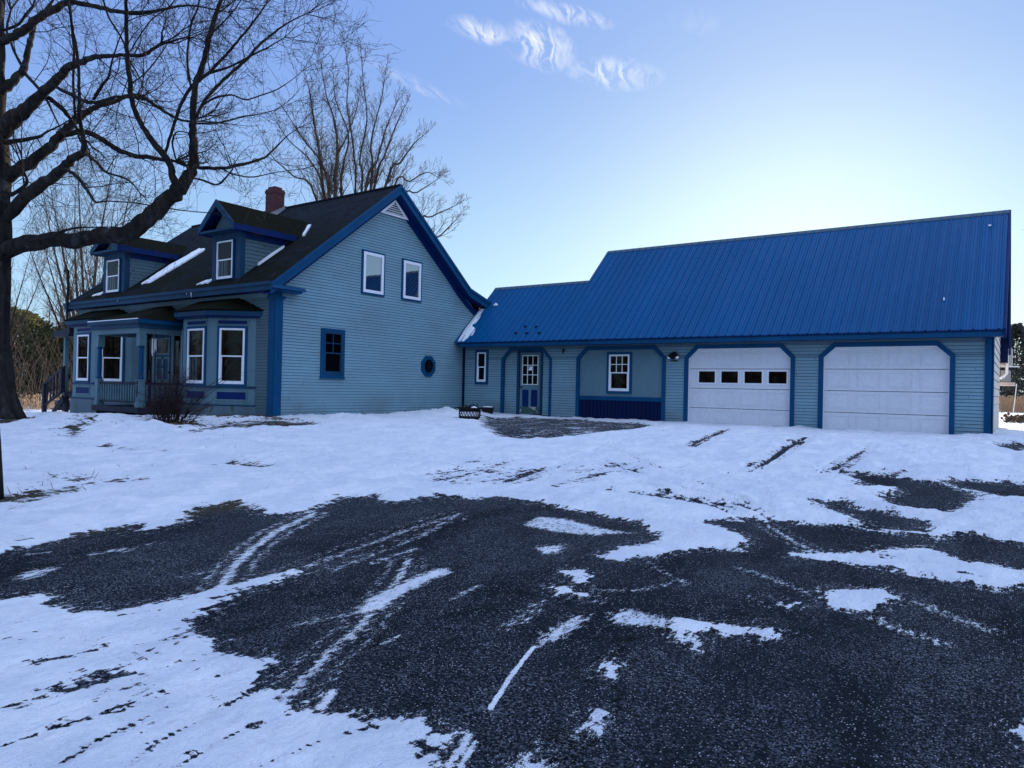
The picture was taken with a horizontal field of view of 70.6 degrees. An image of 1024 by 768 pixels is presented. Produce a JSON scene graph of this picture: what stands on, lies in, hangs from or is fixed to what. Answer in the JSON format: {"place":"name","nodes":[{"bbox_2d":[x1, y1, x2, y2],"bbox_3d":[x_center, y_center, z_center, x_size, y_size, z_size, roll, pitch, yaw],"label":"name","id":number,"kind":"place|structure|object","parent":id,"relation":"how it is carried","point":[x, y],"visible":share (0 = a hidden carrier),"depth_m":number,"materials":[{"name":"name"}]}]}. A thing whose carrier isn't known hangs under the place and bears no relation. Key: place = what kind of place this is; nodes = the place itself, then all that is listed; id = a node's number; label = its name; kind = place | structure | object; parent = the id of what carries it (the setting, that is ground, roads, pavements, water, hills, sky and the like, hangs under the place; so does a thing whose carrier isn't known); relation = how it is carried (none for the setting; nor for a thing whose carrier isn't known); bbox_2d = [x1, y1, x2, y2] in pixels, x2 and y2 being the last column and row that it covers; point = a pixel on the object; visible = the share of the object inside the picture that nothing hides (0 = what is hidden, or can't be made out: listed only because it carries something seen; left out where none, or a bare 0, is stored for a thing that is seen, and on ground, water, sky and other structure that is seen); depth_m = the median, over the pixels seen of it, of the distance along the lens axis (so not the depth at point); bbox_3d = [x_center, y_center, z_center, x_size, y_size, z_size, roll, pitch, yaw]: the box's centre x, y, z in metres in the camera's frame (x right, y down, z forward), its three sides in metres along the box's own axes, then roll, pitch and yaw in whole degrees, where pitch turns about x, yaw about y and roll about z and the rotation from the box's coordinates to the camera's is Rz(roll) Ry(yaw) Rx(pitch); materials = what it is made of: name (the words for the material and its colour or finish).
{"place":"outdoors","nodes":[
{"label":"outdoors","id":0,"kind":"place"},
{"bbox_2d":[0,379,1023,767],"bbox_3d":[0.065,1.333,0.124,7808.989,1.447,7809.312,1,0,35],"label":"ground","id":1,"kind":"structure","parent":0,"point":[446,587],"depth_m":4.82,"materials":[{"name":"white snow"}]},
{"bbox_2d":[0,435,3,499],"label":"wooden post","id":2,"kind":"object","parent":1,"relation":"on","point":[1,484],"visible":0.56,"depth_m":7.35,"materials":[{"name":"brown wood"}]},
{"bbox_2d":[10,214,56,354],"bbox_3d":[-23.427,-3.584,32.584,5.172,10.072,5.001,1,0,35],"label":"bare tree","id":3,"kind":"object","parent":1,"relation":"on","point":[19,328],"visible":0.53,"depth_m":32.84,"materials":[{"name":"brown plant"}]},
{"bbox_2d":[10,306,70,399],"bbox_3d":[-27.613,-1.401,39.958,5.666,5.819,5.957,1,0,35],"label":"conifer","id":4,"kind":"object","parent":1,"relation":"on","point":[45,326],"visible":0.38,"depth_m":39.41,"materials":[{"name":"green plant"}]},
{"bbox_2d":[11,299,71,374],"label":"woods","id":5,"kind":"object","parent":1,"relation":"on","point":[49,316],"visible":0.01,"depth_m":73.44,"materials":[{"name":"brown plant"}]},
{"bbox_2d":[11,314,72,407],"bbox_3d":[-21.093,-0.985,34.449,8.679,4.339,9.458,1,0,35],"label":"brushwood","id":6,"kind":"object","parent":1,"relation":"on","point":[43,374],"visible":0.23,"depth_m":33.17,"materials":[{"name":"brown plant"}]},
{"bbox_2d":[17,391,69,409],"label":"dry grass","id":7,"kind":"structure","parent":1,"relation":"on","point":[26,403],"depth_m":30.49,"materials":[{"name":"plant"}]},
{"bbox_2d":[28,314,76,397],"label":"conifer","id":8,"kind":"object","parent":1,"relation":"on","point":[61,343],"visible":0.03,"depth_m":40.70,"materials":[{"name":"green plant"}]},
{"bbox_2d":[17,190,157,367],"bbox_3d":[-19.214,-3.659,32.922,6.234,10.404,7.044,1,0,35],"label":"bare tree","id":9,"kind":"object","parent":1,"relation":"on","point":[57,322],"visible":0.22,"depth_m":31.44,"materials":[{"name":"brown plant"}]},
{"bbox_2d":[17,95,168,339],"bbox_3d":[-18.675,-5.319,31.285,5.531,13.727,5.281,1,0,17],"label":"bare tree","id":10,"kind":"object","parent":1,"relation":"on","point":[80,285],"visible":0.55,"depth_m":30.89,"materials":[{"name":"brown plant"}]},
{"bbox_2d":[7,415,298,496],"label":"lawn tufts","id":11,"kind":"object","parent":1,"relation":"on","point":[81,485],"visible":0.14,"depth_m":7.83,"materials":[{"name":"brown plant"}]},
{"bbox_2d":[0,414,309,428],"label":"leaf litter","id":12,"kind":"object","parent":1,"relation":"on","point":[194,423],"visible":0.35,"depth_m":16.89,"materials":[{"name":"brown plant"}]},
{"bbox_2d":[130,357,256,423],"bbox_3d":[-6.737,0.193,14.970,2.254,1.467,1.768,1,0,1],"label":"bare shrub","id":13,"kind":"object","parent":1,"relation":"on","point":[164,412],"visible":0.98,"depth_m":14.94,"materials":[{"name":"brown plant"}]},
{"bbox_2d":[0,0,401,419],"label":"maple tree","id":14,"kind":"object","parent":1,"relation":"on","point":[159,207],"visible":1,"depth_m":14.87,"materials":[{"name":"brown plant"}]},
{"bbox_2d":[41,184,491,416],"bbox_3d":[-8.840,-2.586,24.808,12.750,8.200,10.620,1,0,35],"label":"farmhouse","id":15,"kind":"object","parent":1,"relation":"on","point":[367,302],"visible":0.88,"depth_m":20.83,"materials":[{"name":"paint"}]},
{"bbox_2d":[64,309,131,412],"bbox_3d":[-13.460,-0.505,23.027,4.080,3.820,0.950,1,0,35],"label":"bay window","id":16,"kind":"structure","parent":15,"relation":"in","point":[116,353],"depth_m":22.56,"materials":[{"name":"paint"}]},
{"bbox_2d":[151,337,156,355],"bbox_3d":[-9.945,-1.248,20.099,0.150,0.940,0.150,1,0,35],"label":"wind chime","id":17,"kind":"object","parent":15,"relation":"hanging from","point":[155,341],"visible":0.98,"depth_m":20.07,"materials":[{"name":"silver wood"}]},
{"bbox_2d":[154,335,171,403],"bbox_3d":[-10.294,-0.408,21.297,0.910,2.100,0.090,1,0,35],"label":"front door","id":18,"kind":"structure","parent":15,"relation":"in","point":[163,347],"depth_m":21.29,"materials":[{"name":"blue wood"}]},
{"bbox_2d":[172,298,263,414],"bbox_3d":[-8.292,-0.417,19.373,3.980,3.820,0.950,1,0,35],"label":"bay window","id":19,"kind":"structure","parent":15,"relation":"in","point":[218,336],"depth_m":18.82,"materials":[{"name":"paint"}]},
{"bbox_2d":[319,328,344,378],"bbox_3d":[-4.932,-0.833,19.928,0.070,1.370,0.870,1,0,35],"label":"window","id":20,"kind":"structure","parent":15,"relation":"in","point":[332,355],"depth_m":19.92,"materials":[{"name":"blue glass"}]},
{"bbox_2d":[361,249,385,296],"bbox_3d":[-4.050,-3.232,21.131,0.055,1.280,0.910,1,0,35],"label":"window","id":21,"kind":"structure","parent":15,"relation":"in","point":[373,263],"depth_m":21.11,"materials":[{"name":"glass"}]},
{"bbox_2d":[401,258,421,302],"bbox_3d":[-3.110,-3.209,22.462,0.055,1.270,0.890,1,0,35],"label":"window","id":22,"kind":"structure","parent":15,"relation":"in","point":[411,279],"depth_m":22.44,"materials":[{"name":"glass"}]},
{"bbox_2d":[421,356,435,376],"bbox_3d":[-2.669,-0.570,23.135,0.050,0.656,0.656,1,0,35],"label":"octagonal window","id":23,"kind":"structure","parent":15,"relation":"in","point":[428,364],"depth_m":23.14,"materials":[{"name":"blue glass"}]},
{"bbox_2d":[255,28,470,238],"bbox_3d":[-6.953,-7.726,34.018,10.120,18.470,3.287,1,0,-12],"label":"bare tree","id":24,"kind":"object","parent":1,"relation":"on","point":[373,170],"visible":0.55,"depth_m":33.95,"materials":[{"name":"brown plant"}]},
{"bbox_2d":[454,403,484,419],"bbox_3d":[-1.127,0.811,19.212,0.678,0.599,0.678,1,0,43],"label":"planter","id":25,"kind":"object","parent":1,"relation":"on","point":[472,409],"visible":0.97,"depth_m":19.01,"materials":[{"name":"black metal"}]},
{"bbox_2d":[481,406,493,413],"bbox_3d":[-0.781,0.864,23.253,0.423,0.305,0.430,1,0,35],"label":"planter","id":26,"kind":"object","parent":1,"relation":"on","point":[489,409],"visible":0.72,"depth_m":23.10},
{"bbox_2d":[454,210,1010,433],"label":"garage wing","id":27,"kind":"structure","parent":1,"relation":"on","point":[904,325],"depth_m":19.30,"materials":[{"name":"blue metal"}]},
{"bbox_2d":[475,350,488,383],"bbox_3d":[-1.011,-0.564,24.080,0.540,1.150,0.055,1,0,35],"label":"window","id":28,"kind":"structure","parent":27,"relation":"in","point":[481,356],"depth_m":24.07,"materials":[{"name":"white plastic"}]},
{"bbox_2d":[519,353,540,414],"bbox_3d":[0.575,-0.016,23.097,0.790,1.960,0.120,1,0,35],"label":"entry door","id":29,"kind":"structure","parent":27,"relation":"in","point":[529,362],"depth_m":23.11,"materials":[{"name":"paint"}]},
{"bbox_2d":[606,352,631,393],"bbox_3d":[3.140,-0.329,21.183,0.810,1.220,0.055,1,0,35],"label":"window","id":30,"kind":"structure","parent":27,"relation":"in","point":[619,364],"depth_m":21.17,"materials":[{"name":"white plastic"}]},
{"bbox_2d":[667,351,678,360],"bbox_3d":[4.488,-0.772,20.116,0.348,0.280,0.165,1,0,35],"label":"flood light","id":31,"kind":"object","parent":27,"relation":"attached to","point":[672,355],"visible":1,"depth_m":20.11,"materials":[{"name":"black metal"}]},
{"bbox_2d":[688,348,789,426],"bbox_3d":[6.007,0.145,19.229,2.760,2.300,0.100,1,0,35],"label":"garage door","id":32,"kind":"structure","parent":27,"relation":"in","point":[750,386],"depth_m":19.20,"materials":[{"name":"white plastic"}]},
{"bbox_2d":[822,346,949,433],"bbox_3d":[8.853,0.193,17.217,2.730,2.300,0.100,1,0,35],"label":"garage door","id":33,"kind":"structure","parent":27,"relation":"in","point":[890,388],"depth_m":17.17,"materials":[{"name":"white plastic"}]},
{"bbox_2d":[999,348,1018,413],"bbox_3d":[14.956,-0.072,21.754,0.500,1.954,1.617,1,0,35],"label":"heat pump","id":34,"kind":"object","parent":1,"relation":"on","point":[1005,377],"visible":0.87,"depth_m":21.37,"materials":[{"name":"grey metal"}]},
{"bbox_2d":[999,359,1022,397],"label":"spruce","id":35,"kind":"object","parent":1,"relation":"on","point":[1011,379],"visible":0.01,"depth_m":78.55,"materials":[{"name":"green plant"}]},
{"bbox_2d":[999,322,1023,400],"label":"spruce","id":36,"kind":"object","parent":1,"relation":"on","point":[1017,334],"visible":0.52,"depth_m":71.75,"materials":[{"name":"green plant"}]},
{"bbox_2d":[1000,412,1023,422],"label":"dead leaves","id":37,"kind":"object","parent":1,"relation":"on","point":[1017,418],"visible":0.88,"depth_m":25.32,"materials":[{"name":"brown plant"}]},
{"bbox_2d":[1008,352,1023,395],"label":"spruce","id":38,"kind":"object","parent":1,"relation":"on","point":[1019,388],"visible":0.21,"depth_m":74.81,"materials":[{"name":"green plant"}]},
{"bbox_2d":[1011,311,1023,368],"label":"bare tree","id":39,"kind":"object","parent":1,"relation":"on","point":[1020,348],"visible":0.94,"depth_m":58.20,"materials":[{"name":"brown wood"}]},
{"bbox_2d":[4,0,1023,396],"label":"sky","id":40,"kind":"structure","parent":0,"point":[575,132],"materials":[{"name":"blue"}]},
{"bbox_2d":[999,395,1023,412],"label":"dry grass","id":41,"kind":"structure","parent":0,"point":[1006,404],"depth_m":47.80,"materials":[{"name":"plant"}]}
]}

